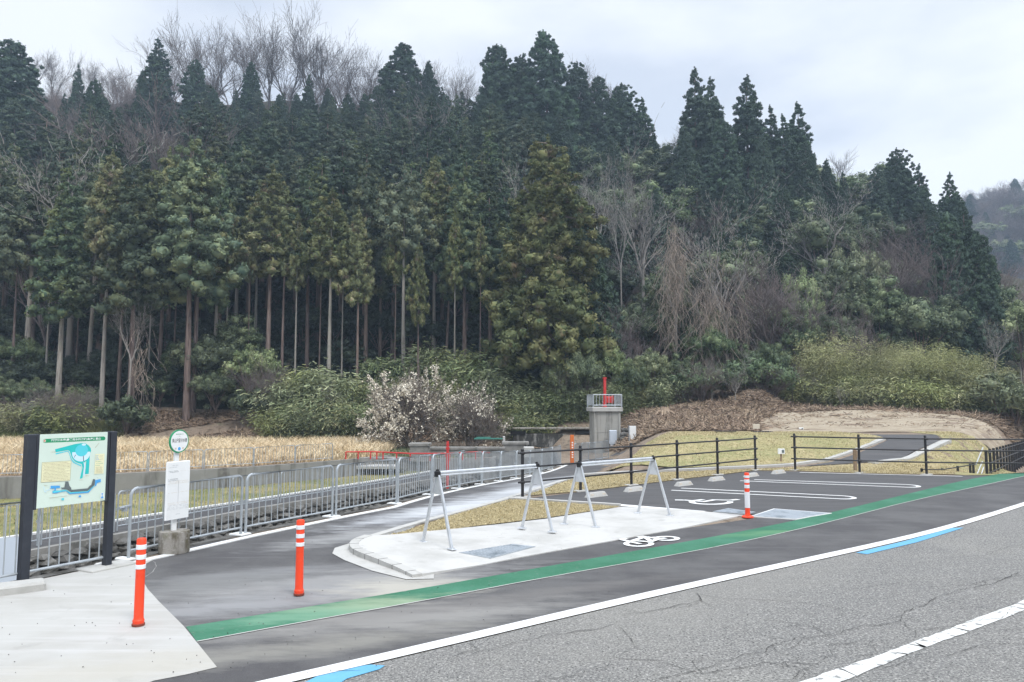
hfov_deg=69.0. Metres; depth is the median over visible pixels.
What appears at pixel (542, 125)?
cedar tree
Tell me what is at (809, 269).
cedar tree
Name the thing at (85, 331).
understory tree
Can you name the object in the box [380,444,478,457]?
rough grass
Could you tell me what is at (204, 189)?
cedar tree
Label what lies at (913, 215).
cedar tree
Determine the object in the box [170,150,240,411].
cedar tree
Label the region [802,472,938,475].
bay line
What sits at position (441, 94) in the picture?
cedar tree
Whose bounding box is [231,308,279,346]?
understory tree
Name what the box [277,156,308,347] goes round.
cedar tree
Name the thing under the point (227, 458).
fence panel
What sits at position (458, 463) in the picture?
fence panel
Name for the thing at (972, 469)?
handrail
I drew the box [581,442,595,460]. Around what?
fence panel
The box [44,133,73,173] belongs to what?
cedar tree
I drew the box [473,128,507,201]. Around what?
cedar tree
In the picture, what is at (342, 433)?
bamboo clump
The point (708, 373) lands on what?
bare shrub
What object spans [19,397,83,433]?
bamboo clump
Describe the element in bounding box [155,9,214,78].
bare tree
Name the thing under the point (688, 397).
bare shrub
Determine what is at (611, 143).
cedar tree
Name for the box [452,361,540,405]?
bamboo clump
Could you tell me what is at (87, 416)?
bare shrub
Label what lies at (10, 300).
understory tree
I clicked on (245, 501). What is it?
fence panel
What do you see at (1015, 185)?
cedar tree
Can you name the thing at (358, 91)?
bare tree
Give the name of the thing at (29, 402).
bare shrub
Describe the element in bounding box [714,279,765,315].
bare tree
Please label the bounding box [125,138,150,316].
cedar tree
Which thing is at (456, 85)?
bare tree
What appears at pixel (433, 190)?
cedar tree
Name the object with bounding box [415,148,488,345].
cedar tree
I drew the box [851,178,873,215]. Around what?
broadleaf tree
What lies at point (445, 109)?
cedar tree
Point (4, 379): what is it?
bush
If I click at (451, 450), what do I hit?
wall
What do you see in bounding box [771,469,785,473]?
wheel stop
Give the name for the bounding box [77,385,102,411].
bare shrub
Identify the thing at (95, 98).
cedar tree
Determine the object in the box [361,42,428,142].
cedar tree
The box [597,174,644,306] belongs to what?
bare tree
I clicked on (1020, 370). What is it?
bare tree
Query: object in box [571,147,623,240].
bare tree
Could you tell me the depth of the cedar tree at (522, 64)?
98.53 m
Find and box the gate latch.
[117,504,131,521]
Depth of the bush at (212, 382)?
50.71 m
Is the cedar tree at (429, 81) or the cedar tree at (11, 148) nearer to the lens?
the cedar tree at (11, 148)
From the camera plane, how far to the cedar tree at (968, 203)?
226.92 m
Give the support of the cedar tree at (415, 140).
on the hill at (168, 402)
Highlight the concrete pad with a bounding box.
[359,507,742,575]
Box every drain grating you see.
[459,544,535,558]
[713,508,754,514]
[752,508,831,519]
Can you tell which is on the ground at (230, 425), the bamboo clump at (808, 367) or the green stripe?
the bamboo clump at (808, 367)
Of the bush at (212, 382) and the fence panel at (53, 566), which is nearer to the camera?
the fence panel at (53, 566)
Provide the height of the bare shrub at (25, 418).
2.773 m
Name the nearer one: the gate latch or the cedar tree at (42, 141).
the gate latch
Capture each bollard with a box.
[131,537,146,626]
[293,519,304,595]
[742,472,753,517]
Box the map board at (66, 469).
[16,431,116,580]
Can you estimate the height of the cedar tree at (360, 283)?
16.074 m
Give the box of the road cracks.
[321,545,1018,680]
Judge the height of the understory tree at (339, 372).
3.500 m
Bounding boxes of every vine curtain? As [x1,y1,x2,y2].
[120,326,166,427]
[639,221,704,357]
[675,256,753,391]
[724,273,761,361]
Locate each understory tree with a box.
[0,288,38,317]
[0,305,54,342]
[0,360,26,380]
[4,361,51,401]
[17,357,70,398]
[20,324,74,352]
[38,351,79,391]
[41,299,109,354]
[62,349,111,366]
[62,357,114,390]
[63,362,90,389]
[72,359,123,400]
[76,312,118,350]
[88,278,120,312]
[92,338,128,382]
[96,320,151,348]
[98,350,141,383]
[105,360,154,394]
[113,307,182,350]
[134,374,165,398]
[135,342,169,367]
[143,360,183,395]
[146,316,201,347]
[160,289,194,316]
[162,363,202,395]
[177,286,214,322]
[197,360,222,397]
[199,310,246,337]
[204,286,244,314]
[229,285,275,314]
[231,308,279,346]
[243,277,305,313]
[257,308,323,350]
[258,340,302,370]
[263,364,292,387]
[273,299,328,352]
[276,277,348,311]
[296,341,335,368]
[296,361,338,378]
[303,307,359,348]
[322,291,359,313]
[322,339,385,374]
[323,302,390,349]
[331,367,350,381]
[343,290,384,311]
[348,301,410,350]
[348,359,401,381]
[352,278,401,309]
[384,300,435,313]
[390,317,430,357]
[396,277,445,314]
[408,312,461,351]
[429,326,461,353]
[436,286,475,324]
[445,348,486,364]
[453,326,494,355]
[462,304,522,347]
[511,369,541,391]
[516,339,527,352]
[525,250,539,274]
[571,216,622,251]
[601,266,640,302]
[603,240,639,267]
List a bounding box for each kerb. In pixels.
[0,470,429,537]
[349,535,421,577]
[371,498,507,534]
[504,476,573,498]
[508,497,620,506]
[584,439,885,474]
[868,440,951,463]
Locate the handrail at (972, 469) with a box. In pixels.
[920,447,983,473]
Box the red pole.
[445,441,449,488]
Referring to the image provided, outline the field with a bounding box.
[0,471,421,536]
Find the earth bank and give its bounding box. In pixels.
[760,410,1007,459]
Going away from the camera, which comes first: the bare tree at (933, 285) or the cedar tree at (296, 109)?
the bare tree at (933, 285)
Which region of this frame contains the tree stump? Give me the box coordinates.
[654,406,674,414]
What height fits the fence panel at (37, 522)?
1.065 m
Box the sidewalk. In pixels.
[145,450,1023,681]
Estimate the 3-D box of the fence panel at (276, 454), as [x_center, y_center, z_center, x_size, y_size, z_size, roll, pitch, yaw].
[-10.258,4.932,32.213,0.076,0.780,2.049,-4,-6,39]
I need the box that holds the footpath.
[0,560,216,681]
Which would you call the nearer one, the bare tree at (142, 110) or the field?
the field
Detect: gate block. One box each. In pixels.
[408,442,431,461]
[502,441,528,454]
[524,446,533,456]
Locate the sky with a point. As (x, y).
(941, 82)
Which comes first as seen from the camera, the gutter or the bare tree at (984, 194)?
the gutter
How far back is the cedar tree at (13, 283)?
60.38 m
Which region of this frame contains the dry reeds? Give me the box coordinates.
[0,434,404,474]
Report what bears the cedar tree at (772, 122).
on the hill at (168, 402)
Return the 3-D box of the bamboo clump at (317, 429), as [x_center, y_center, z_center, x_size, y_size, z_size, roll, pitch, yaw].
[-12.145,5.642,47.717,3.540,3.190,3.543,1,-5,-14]
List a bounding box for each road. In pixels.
[31,472,463,548]
[298,506,1023,681]
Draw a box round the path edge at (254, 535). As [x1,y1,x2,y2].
[135,465,566,561]
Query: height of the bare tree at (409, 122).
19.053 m
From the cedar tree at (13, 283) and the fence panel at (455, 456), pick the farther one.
the cedar tree at (13, 283)
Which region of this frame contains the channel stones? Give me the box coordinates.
[30,466,549,576]
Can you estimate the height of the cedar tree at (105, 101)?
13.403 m
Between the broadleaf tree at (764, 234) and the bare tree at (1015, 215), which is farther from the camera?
the bare tree at (1015, 215)
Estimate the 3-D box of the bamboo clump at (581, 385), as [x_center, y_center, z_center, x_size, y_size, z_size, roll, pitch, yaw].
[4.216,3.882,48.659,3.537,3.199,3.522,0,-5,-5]
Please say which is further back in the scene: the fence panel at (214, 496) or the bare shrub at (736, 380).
the bare shrub at (736, 380)
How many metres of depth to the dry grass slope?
48.53 m
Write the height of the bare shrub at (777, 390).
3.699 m
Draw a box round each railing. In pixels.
[345,451,489,459]
[515,435,759,497]
[789,433,1023,474]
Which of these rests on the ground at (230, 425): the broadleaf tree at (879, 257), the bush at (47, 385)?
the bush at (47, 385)
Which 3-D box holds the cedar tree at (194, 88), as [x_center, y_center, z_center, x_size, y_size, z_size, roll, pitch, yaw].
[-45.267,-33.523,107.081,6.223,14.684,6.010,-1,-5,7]
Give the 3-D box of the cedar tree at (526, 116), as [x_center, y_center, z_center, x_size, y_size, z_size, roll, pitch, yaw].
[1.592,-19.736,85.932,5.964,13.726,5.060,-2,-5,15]
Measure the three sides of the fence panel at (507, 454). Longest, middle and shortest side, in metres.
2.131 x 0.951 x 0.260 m
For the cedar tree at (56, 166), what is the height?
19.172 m
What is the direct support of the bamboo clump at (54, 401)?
on the ground at (230, 425)
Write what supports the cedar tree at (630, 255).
on the hill at (168, 402)
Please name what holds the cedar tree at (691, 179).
on the hill at (168, 402)
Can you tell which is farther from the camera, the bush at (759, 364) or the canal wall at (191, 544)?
the bush at (759, 364)
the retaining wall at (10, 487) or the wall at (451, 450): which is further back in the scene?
the wall at (451, 450)
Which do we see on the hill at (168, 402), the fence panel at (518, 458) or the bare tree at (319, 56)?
the bare tree at (319, 56)
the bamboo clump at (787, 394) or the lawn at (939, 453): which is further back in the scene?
the bamboo clump at (787, 394)
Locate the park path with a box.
[806,434,939,465]
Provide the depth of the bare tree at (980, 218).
218.06 m
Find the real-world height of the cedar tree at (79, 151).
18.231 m
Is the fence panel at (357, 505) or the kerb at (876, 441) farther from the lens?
the kerb at (876, 441)
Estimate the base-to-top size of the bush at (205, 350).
6.535 m
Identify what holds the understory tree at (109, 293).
on the hill at (168, 402)
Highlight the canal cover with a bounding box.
[356,464,394,468]
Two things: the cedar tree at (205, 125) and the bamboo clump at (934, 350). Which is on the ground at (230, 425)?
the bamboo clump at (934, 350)
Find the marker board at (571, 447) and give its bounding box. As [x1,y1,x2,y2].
[570,435,573,462]
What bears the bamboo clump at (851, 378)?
on the ground at (230, 425)
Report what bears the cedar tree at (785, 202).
on the hill at (168, 402)
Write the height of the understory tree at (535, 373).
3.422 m
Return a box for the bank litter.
[655,409,1011,443]
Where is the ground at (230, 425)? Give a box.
[0,389,1023,681]
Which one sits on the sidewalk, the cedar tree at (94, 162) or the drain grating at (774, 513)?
the drain grating at (774, 513)
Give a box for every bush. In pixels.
[0,334,52,366]
[0,368,22,402]
[0,379,32,406]
[10,376,54,406]
[96,394,157,433]
[141,374,174,407]
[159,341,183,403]
[166,331,245,410]
[186,370,242,419]
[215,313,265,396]
[216,344,285,413]
[227,386,279,421]
[664,367,706,393]
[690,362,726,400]
[716,358,764,394]
[734,352,780,388]
[756,362,799,397]
[965,372,1023,415]
[977,383,1023,426]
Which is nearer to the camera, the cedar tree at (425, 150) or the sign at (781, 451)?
the sign at (781, 451)
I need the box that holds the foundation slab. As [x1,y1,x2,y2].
[76,559,135,572]
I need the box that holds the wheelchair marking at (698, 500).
[675,499,738,504]
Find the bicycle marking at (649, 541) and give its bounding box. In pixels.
[619,536,679,546]
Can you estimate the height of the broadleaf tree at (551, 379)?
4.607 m
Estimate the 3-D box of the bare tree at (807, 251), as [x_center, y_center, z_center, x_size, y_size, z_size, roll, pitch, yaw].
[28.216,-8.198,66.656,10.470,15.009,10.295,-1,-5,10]
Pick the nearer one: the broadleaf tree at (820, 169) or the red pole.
the red pole
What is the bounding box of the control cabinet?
[609,430,616,445]
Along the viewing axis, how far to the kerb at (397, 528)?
13.25 m
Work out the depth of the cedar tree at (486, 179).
62.98 m
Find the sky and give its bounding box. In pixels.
[0,0,1023,203]
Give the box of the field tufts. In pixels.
[0,478,373,535]
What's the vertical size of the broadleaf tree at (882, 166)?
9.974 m
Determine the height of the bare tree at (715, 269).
16.813 m
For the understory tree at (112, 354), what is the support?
on the hill at (168, 402)
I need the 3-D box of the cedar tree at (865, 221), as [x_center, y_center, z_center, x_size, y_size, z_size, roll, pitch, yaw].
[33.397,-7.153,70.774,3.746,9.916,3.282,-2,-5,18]
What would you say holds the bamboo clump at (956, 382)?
on the ground at (230, 425)
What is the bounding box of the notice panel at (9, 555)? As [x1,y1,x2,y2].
[0,537,18,581]
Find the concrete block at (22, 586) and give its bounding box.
[0,578,45,595]
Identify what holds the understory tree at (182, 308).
on the hill at (168, 402)
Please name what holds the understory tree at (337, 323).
on the hill at (168, 402)
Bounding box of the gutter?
[333,544,433,578]
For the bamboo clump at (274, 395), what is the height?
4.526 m
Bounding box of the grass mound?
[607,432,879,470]
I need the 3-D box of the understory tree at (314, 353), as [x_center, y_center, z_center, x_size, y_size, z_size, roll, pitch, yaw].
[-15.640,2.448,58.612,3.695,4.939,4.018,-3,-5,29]
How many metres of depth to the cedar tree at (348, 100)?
100.53 m
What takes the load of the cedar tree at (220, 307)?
on the hill at (168, 402)
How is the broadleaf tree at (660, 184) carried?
on the hill at (168, 402)
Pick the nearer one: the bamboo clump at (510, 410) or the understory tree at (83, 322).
the bamboo clump at (510, 410)
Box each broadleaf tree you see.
[539,363,574,405]
[561,350,606,403]
[570,183,641,226]
[576,142,632,189]
[583,151,660,188]
[593,183,647,248]
[597,345,631,388]
[610,362,659,406]
[618,300,671,358]
[623,347,671,381]
[630,179,697,251]
[634,143,679,194]
[638,273,660,295]
[640,263,699,359]
[645,304,679,354]
[656,180,673,193]
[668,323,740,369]
[668,352,691,377]
[670,248,766,318]
[671,307,739,335]
[690,284,720,313]
[709,217,771,245]
[713,367,733,398]
[723,237,779,316]
[731,343,752,389]
[735,302,798,348]
[748,203,798,256]
[749,341,792,368]
[764,197,833,259]
[776,212,884,277]
[778,301,820,372]
[780,164,840,191]
[781,266,833,348]
[804,255,871,354]
[806,313,865,357]
[826,241,890,361]
[834,202,910,255]
[835,173,873,215]
[849,249,912,293]
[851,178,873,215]
[852,274,910,357]
[855,162,888,182]
[882,294,976,359]
[897,276,927,301]
[927,283,979,351]
[972,220,1007,236]
[984,239,1007,255]
[985,299,1023,382]
[987,274,1020,304]
[997,204,1013,212]
[998,240,1023,259]
[998,295,1023,310]
[1003,209,1023,220]
[1004,206,1023,225]
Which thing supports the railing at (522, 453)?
on the ground at (230, 425)
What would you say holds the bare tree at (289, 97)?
on the hill at (168, 402)
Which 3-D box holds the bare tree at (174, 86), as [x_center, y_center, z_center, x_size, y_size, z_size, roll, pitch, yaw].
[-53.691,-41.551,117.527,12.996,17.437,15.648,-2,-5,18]
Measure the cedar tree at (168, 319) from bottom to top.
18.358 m
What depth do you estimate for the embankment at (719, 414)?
44.96 m
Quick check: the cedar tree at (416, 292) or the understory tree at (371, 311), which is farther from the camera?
the understory tree at (371, 311)
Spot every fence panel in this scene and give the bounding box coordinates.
[0,454,22,473]
[0,501,112,577]
[0,504,39,545]
[40,494,115,544]
[115,475,246,560]
[116,451,147,470]
[116,486,177,530]
[148,449,203,470]
[188,478,230,513]
[204,447,253,468]
[231,472,279,509]
[235,465,336,534]
[254,445,294,463]
[279,468,321,501]
[295,443,332,462]
[323,465,357,491]
[329,458,399,516]
[359,460,390,489]
[391,456,418,483]
[397,454,431,503]
[419,453,442,479]
[424,452,460,494]
[443,450,464,465]
[453,451,481,487]
[478,451,501,483]
[501,451,516,480]
[511,450,530,477]
[530,449,542,474]
[542,447,553,472]
[552,445,561,468]
[574,442,588,461]
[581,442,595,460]
[586,442,602,461]
[595,440,608,458]
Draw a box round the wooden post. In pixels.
[853,450,857,470]
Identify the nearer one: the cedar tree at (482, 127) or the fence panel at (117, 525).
the fence panel at (117, 525)
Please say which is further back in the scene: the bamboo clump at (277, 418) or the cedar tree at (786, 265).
the cedar tree at (786, 265)
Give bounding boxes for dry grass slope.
[0,407,152,438]
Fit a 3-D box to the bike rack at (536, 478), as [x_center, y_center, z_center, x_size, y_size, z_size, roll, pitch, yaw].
[-0.301,2.450,11.390,2.143,1.091,0.847,4,-6,-41]
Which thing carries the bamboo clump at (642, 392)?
on the ground at (230, 425)
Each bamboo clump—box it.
[0,399,45,435]
[17,390,86,410]
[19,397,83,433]
[21,400,105,433]
[55,380,108,412]
[236,373,306,426]
[242,405,300,438]
[267,364,330,406]
[267,400,314,437]
[270,357,365,405]
[270,392,336,437]
[272,403,322,439]
[278,371,375,418]
[282,396,365,437]
[296,404,342,439]
[313,403,364,438]
[320,377,372,405]
[323,395,373,438]
[343,373,397,419]
[348,398,384,436]
[351,347,424,391]
[384,376,413,409]
[385,335,467,407]
[415,347,521,392]
[421,344,490,388]
[424,371,470,426]
[442,379,509,436]
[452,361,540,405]
[459,373,530,427]
[492,406,520,442]
[494,389,541,440]
[497,379,564,421]
[505,404,545,439]
[505,409,578,436]
[522,392,579,430]
[538,386,586,426]
[551,378,601,412]
[562,386,613,426]
[581,377,610,406]
[596,381,646,413]
[598,377,646,415]
[627,383,653,407]
[637,375,683,407]
[652,368,700,404]
[764,372,831,404]
[780,327,875,396]
[784,364,823,397]
[793,372,827,404]
[797,378,857,404]
[800,342,838,381]
[800,376,872,405]
[820,353,857,384]
[825,365,863,386]
[828,376,903,405]
[832,374,871,405]
[850,372,891,404]
[851,333,897,387]
[852,351,922,397]
[861,375,932,407]
[869,346,911,384]
[870,348,928,381]
[870,372,899,402]
[878,337,964,389]
[880,375,961,410]
[889,337,938,382]
[897,344,984,397]
[903,379,975,410]
[927,347,963,385]
[929,350,1002,385]
[935,379,999,411]
[942,350,1018,402]
[943,375,969,401]
[949,355,986,384]
[963,363,1022,389]
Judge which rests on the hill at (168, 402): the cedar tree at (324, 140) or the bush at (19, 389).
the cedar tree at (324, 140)
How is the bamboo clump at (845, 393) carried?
on the ground at (230, 425)
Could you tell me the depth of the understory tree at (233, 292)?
66.31 m
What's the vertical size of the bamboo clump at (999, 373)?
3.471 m
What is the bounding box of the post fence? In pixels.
[984,440,1023,473]
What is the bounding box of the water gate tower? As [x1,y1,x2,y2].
[586,377,622,452]
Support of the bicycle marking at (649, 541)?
on the sidewalk
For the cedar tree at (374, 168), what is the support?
on the hill at (168, 402)
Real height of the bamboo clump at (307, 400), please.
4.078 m
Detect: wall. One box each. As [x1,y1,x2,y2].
[0,455,390,498]
[8,449,558,581]
[31,471,476,567]
[392,449,549,482]
[430,447,504,458]
[511,427,589,448]
[619,428,627,443]
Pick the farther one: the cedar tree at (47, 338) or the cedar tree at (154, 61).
the cedar tree at (154, 61)
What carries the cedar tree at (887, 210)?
on the hill at (168, 402)
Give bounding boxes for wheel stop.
[585,491,607,497]
[623,486,642,491]
[674,481,692,486]
[708,476,724,481]
[743,472,758,476]
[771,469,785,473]
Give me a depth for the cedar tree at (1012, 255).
197.11 m
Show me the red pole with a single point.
(447, 451)
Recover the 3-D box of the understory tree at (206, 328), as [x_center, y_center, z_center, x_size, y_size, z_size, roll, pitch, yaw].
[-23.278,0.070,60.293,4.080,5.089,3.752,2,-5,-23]
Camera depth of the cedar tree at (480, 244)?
54.90 m
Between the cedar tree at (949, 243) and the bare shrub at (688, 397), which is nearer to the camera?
the bare shrub at (688, 397)
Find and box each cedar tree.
[0,38,54,138]
[0,98,32,152]
[0,127,14,163]
[0,142,26,337]
[0,143,16,184]
[0,155,33,277]
[0,185,9,288]
[1,165,64,358]
[2,201,38,366]
[4,179,53,341]
[10,89,39,137]
[10,155,32,307]
[11,137,36,168]
[21,98,46,163]
[21,163,100,399]
[24,111,59,175]
[28,164,38,275]
[35,140,81,344]
[38,205,61,362]
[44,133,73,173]
[52,135,98,356]
[54,93,69,136]
[63,63,84,131]
[65,126,86,192]
[67,222,91,383]
[68,155,113,363]
[69,78,113,139]
[70,103,105,156]
[73,162,184,423]
[77,137,130,351]
[82,149,139,422]
[87,212,152,401]
[92,146,104,282]
[96,169,148,341]
[99,118,133,166]
[101,95,113,119]
[109,107,125,155]
[114,154,130,176]
[118,38,179,139]
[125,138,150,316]
[128,70,154,146]
[128,139,143,176]
[143,163,184,349]
[143,224,161,399]
[144,135,252,421]
[145,146,179,365]
[148,140,159,181]
[163,104,228,166]
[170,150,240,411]
[171,243,176,395]
[172,59,207,141]
[180,146,207,315]
[192,163,243,399]
[193,84,225,118]
[193,186,208,323]
[195,150,263,321]
[206,120,229,173]
[207,87,221,109]
[211,102,235,152]
[218,140,261,325]
[220,199,243,395]
[224,130,255,312]
[226,152,283,312]
[228,61,262,139]
[228,89,241,138]
[233,164,301,353]
[235,117,256,147]
[240,187,274,332]
[240,216,260,343]
[245,91,265,129]
[249,120,286,289]
[250,103,289,173]
[262,158,293,346]
[267,186,304,368]
[271,94,288,147]
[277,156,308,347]
[278,135,302,185]
[278,149,303,278]
[279,212,309,373]
[281,92,290,121]
[281,162,330,370]
[288,93,302,125]
[294,109,325,161]
[297,186,353,375]
[298,74,321,142]
[302,153,336,347]
[303,147,313,168]
[305,161,322,294]
[307,107,342,169]
[308,227,329,368]
[313,116,341,160]
[319,88,335,121]
[319,125,358,313]
[320,155,376,352]
[324,96,338,124]
[331,102,354,140]
[331,205,375,379]
[332,94,358,131]
[333,225,354,376]
[335,127,362,161]
[342,110,362,149]
[343,162,406,369]
[345,136,383,346]
[347,116,384,159]
[350,145,384,207]
[353,102,360,133]
[356,94,369,126]
[357,84,388,133]
[360,100,378,136]
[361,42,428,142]
[367,135,384,178]
[370,201,415,360]
[371,176,406,356]
[376,162,440,381]
[378,111,400,159]
[378,136,403,185]
[381,234,409,365]
[385,115,421,178]
[390,79,412,120]
[394,100,419,160]
[400,160,419,304]
[404,238,429,391]
[407,158,441,354]
[413,94,444,157]
[415,96,438,146]
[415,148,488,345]
[417,135,434,179]
[419,61,440,115]
[420,156,452,351]
[422,154,444,306]
[423,176,448,321]
[429,163,503,358]
[430,178,466,351]
[436,86,445,113]
[436,94,458,133]
[436,113,459,182]
[436,114,447,153]
[438,94,466,156]
[443,212,468,357]
[447,132,472,183]
[452,115,479,172]
[458,91,467,132]
[459,101,473,132]
[460,187,511,364]
[466,44,527,123]
[467,218,494,364]
[468,103,505,179]
[468,150,502,350]
[469,122,482,160]
[471,94,490,138]
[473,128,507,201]
[479,134,620,396]
[481,110,511,147]
[490,143,518,238]
[491,184,530,277]
[495,135,520,211]
[499,240,515,304]
[502,54,538,120]
[504,119,518,168]
[505,117,541,192]
[515,29,596,161]
[521,110,549,179]
[522,112,544,202]
[530,113,548,144]
[548,112,580,194]
[550,213,628,375]
[560,61,602,166]
[574,75,619,172]
[591,133,632,196]
[598,82,651,159]
[601,256,624,304]
[604,199,640,278]
[625,337,652,358]
[630,97,658,165]
[640,188,682,279]
[644,127,660,167]
[662,66,724,216]
[662,239,682,314]
[670,130,705,239]
[672,311,698,363]
[675,161,722,264]
[691,76,749,194]
[697,118,757,220]
[701,226,734,312]
[720,177,756,260]
[732,74,775,210]
[744,134,780,246]
[749,104,782,178]
[752,231,767,302]
[756,250,784,352]
[765,113,801,213]
[765,188,801,268]
[776,253,803,301]
[785,101,832,211]
[791,140,832,215]
[795,205,816,279]
[807,199,837,271]
[819,158,840,222]
[833,172,854,252]
[855,167,897,220]
[859,215,874,252]
[860,321,889,361]
[880,205,895,258]
[881,147,925,226]
[891,202,936,274]
[900,329,936,357]
[904,163,935,220]
[914,199,943,272]
[921,211,990,362]
[936,171,965,238]
[938,198,990,296]
[949,231,1017,376]
[965,199,979,221]
[966,194,979,211]
[981,212,989,222]
[997,239,1023,275]
[1009,178,1023,205]
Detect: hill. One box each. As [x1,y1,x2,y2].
[0,100,1023,408]
[977,200,1023,279]
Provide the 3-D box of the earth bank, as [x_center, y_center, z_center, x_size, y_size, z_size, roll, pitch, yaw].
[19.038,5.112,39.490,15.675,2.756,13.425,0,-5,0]
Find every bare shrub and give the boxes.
[0,394,29,419]
[8,404,48,431]
[13,388,56,426]
[22,379,61,406]
[26,377,99,421]
[45,400,101,431]
[70,396,97,416]
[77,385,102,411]
[315,382,345,406]
[549,371,611,396]
[671,360,729,401]
[672,382,697,402]
[689,354,726,398]
[706,357,723,400]
[722,363,748,399]
[737,354,753,390]
[740,342,764,357]
[742,362,804,396]
[804,373,825,399]
[835,387,850,403]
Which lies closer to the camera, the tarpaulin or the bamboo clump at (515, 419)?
the tarpaulin
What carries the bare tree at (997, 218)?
on the hill at (999, 236)
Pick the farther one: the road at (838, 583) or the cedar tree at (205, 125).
the cedar tree at (205, 125)
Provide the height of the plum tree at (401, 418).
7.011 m
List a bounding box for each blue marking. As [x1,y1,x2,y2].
[306,665,384,681]
[856,528,960,553]
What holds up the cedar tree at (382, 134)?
on the hill at (168, 402)
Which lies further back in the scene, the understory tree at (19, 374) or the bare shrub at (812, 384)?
the understory tree at (19, 374)
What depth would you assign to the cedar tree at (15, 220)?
57.39 m
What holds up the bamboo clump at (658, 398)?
on the ground at (230, 425)
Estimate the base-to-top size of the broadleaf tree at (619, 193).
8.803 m
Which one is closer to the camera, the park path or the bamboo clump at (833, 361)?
the park path
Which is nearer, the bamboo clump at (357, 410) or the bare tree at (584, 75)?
the bamboo clump at (357, 410)
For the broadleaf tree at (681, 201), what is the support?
on the hill at (168, 402)
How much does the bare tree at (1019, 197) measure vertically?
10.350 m
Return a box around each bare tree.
[0,115,196,383]
[0,146,109,347]
[18,58,248,180]
[22,118,73,162]
[26,50,58,79]
[37,46,86,100]
[42,80,86,115]
[43,90,67,111]
[43,95,57,125]
[45,108,76,132]
[48,73,103,109]
[48,86,72,113]
[52,103,80,136]
[67,61,103,90]
[68,93,137,125]
[71,57,114,92]
[81,60,131,100]
[100,82,179,138]
[101,78,137,104]
[101,83,135,131]
[102,66,141,97]
[103,75,131,102]
[104,290,162,425]
[105,89,131,110]
[112,31,217,115]
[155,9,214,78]
[163,15,268,97]
[169,68,187,101]
[182,2,285,107]
[206,77,227,97]
[221,24,268,82]
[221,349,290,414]
[225,2,291,109]
[232,10,337,117]
[265,0,379,101]
[280,77,300,103]
[286,13,336,95]
[300,77,342,110]
[303,34,372,107]
[317,42,383,102]
[326,71,359,106]
[336,74,372,106]
[360,82,473,156]
[416,57,454,104]
[434,61,475,104]
[446,74,480,110]
[497,145,533,353]
[562,53,596,100]
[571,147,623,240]
[586,69,620,147]
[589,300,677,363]
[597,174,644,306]
[601,102,691,311]
[606,251,657,307]
[628,203,707,353]
[658,163,803,364]
[659,135,675,153]
[669,191,733,255]
[673,124,679,146]
[674,264,736,368]
[686,192,734,248]
[695,247,863,359]
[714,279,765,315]
[723,271,857,369]
[728,334,758,350]
[764,174,880,274]
[784,228,942,342]
[798,303,891,373]
[824,215,993,297]
[827,148,856,181]
[876,211,934,261]
[887,245,976,345]
[963,191,988,210]
[970,210,990,222]
[971,226,990,237]
[972,189,993,199]
[973,212,999,224]
[976,190,1005,203]
[977,312,1022,370]
[980,186,1023,211]
[980,187,1023,208]
[980,230,1021,254]
[981,187,1021,199]
[988,214,1013,235]
[988,252,1023,302]
[989,299,1023,382]
[993,179,1009,200]
[997,249,1023,264]
[1000,203,1023,231]
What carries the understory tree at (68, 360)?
on the hill at (168, 402)
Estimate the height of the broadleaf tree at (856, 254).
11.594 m
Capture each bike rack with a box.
[420,462,556,550]
[560,455,673,527]
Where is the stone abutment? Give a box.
[344,457,407,468]
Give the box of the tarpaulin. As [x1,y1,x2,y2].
[474,437,502,438]
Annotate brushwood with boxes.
[111,408,549,448]
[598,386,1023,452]
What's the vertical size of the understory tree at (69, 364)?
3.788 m
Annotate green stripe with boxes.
[187,473,1023,640]
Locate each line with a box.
[257,502,1023,681]
[621,504,698,510]
[674,488,855,498]
[754,479,920,486]
[800,600,1023,681]
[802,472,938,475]
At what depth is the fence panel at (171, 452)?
29.35 m
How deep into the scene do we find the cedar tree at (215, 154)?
70.56 m
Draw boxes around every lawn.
[387,499,619,534]
[531,461,964,494]
[878,431,1009,474]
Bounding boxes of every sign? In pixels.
[158,430,189,554]
[628,426,635,441]
[753,424,759,430]
[778,449,784,460]
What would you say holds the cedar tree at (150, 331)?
on the hill at (168, 402)
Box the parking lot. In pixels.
[535,471,1023,514]
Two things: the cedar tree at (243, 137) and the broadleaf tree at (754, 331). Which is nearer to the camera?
the broadleaf tree at (754, 331)
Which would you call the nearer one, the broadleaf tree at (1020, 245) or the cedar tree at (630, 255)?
the cedar tree at (630, 255)
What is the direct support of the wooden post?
on the lawn at (863, 469)
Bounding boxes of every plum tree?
[347,356,461,448]
[434,374,515,446]
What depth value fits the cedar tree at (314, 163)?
67.84 m
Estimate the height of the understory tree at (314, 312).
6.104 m
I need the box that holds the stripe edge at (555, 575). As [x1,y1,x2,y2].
[198,476,1022,640]
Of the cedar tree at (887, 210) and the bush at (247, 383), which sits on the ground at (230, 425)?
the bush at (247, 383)
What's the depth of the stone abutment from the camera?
36.14 m
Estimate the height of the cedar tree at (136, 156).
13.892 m
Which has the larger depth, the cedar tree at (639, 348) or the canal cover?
the cedar tree at (639, 348)
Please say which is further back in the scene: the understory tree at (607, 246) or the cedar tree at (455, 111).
the cedar tree at (455, 111)
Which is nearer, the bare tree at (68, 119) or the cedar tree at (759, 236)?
the cedar tree at (759, 236)
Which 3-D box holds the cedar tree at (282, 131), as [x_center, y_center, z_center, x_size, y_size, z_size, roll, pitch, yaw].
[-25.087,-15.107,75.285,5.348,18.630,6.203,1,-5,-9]
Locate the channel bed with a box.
[497,471,532,479]

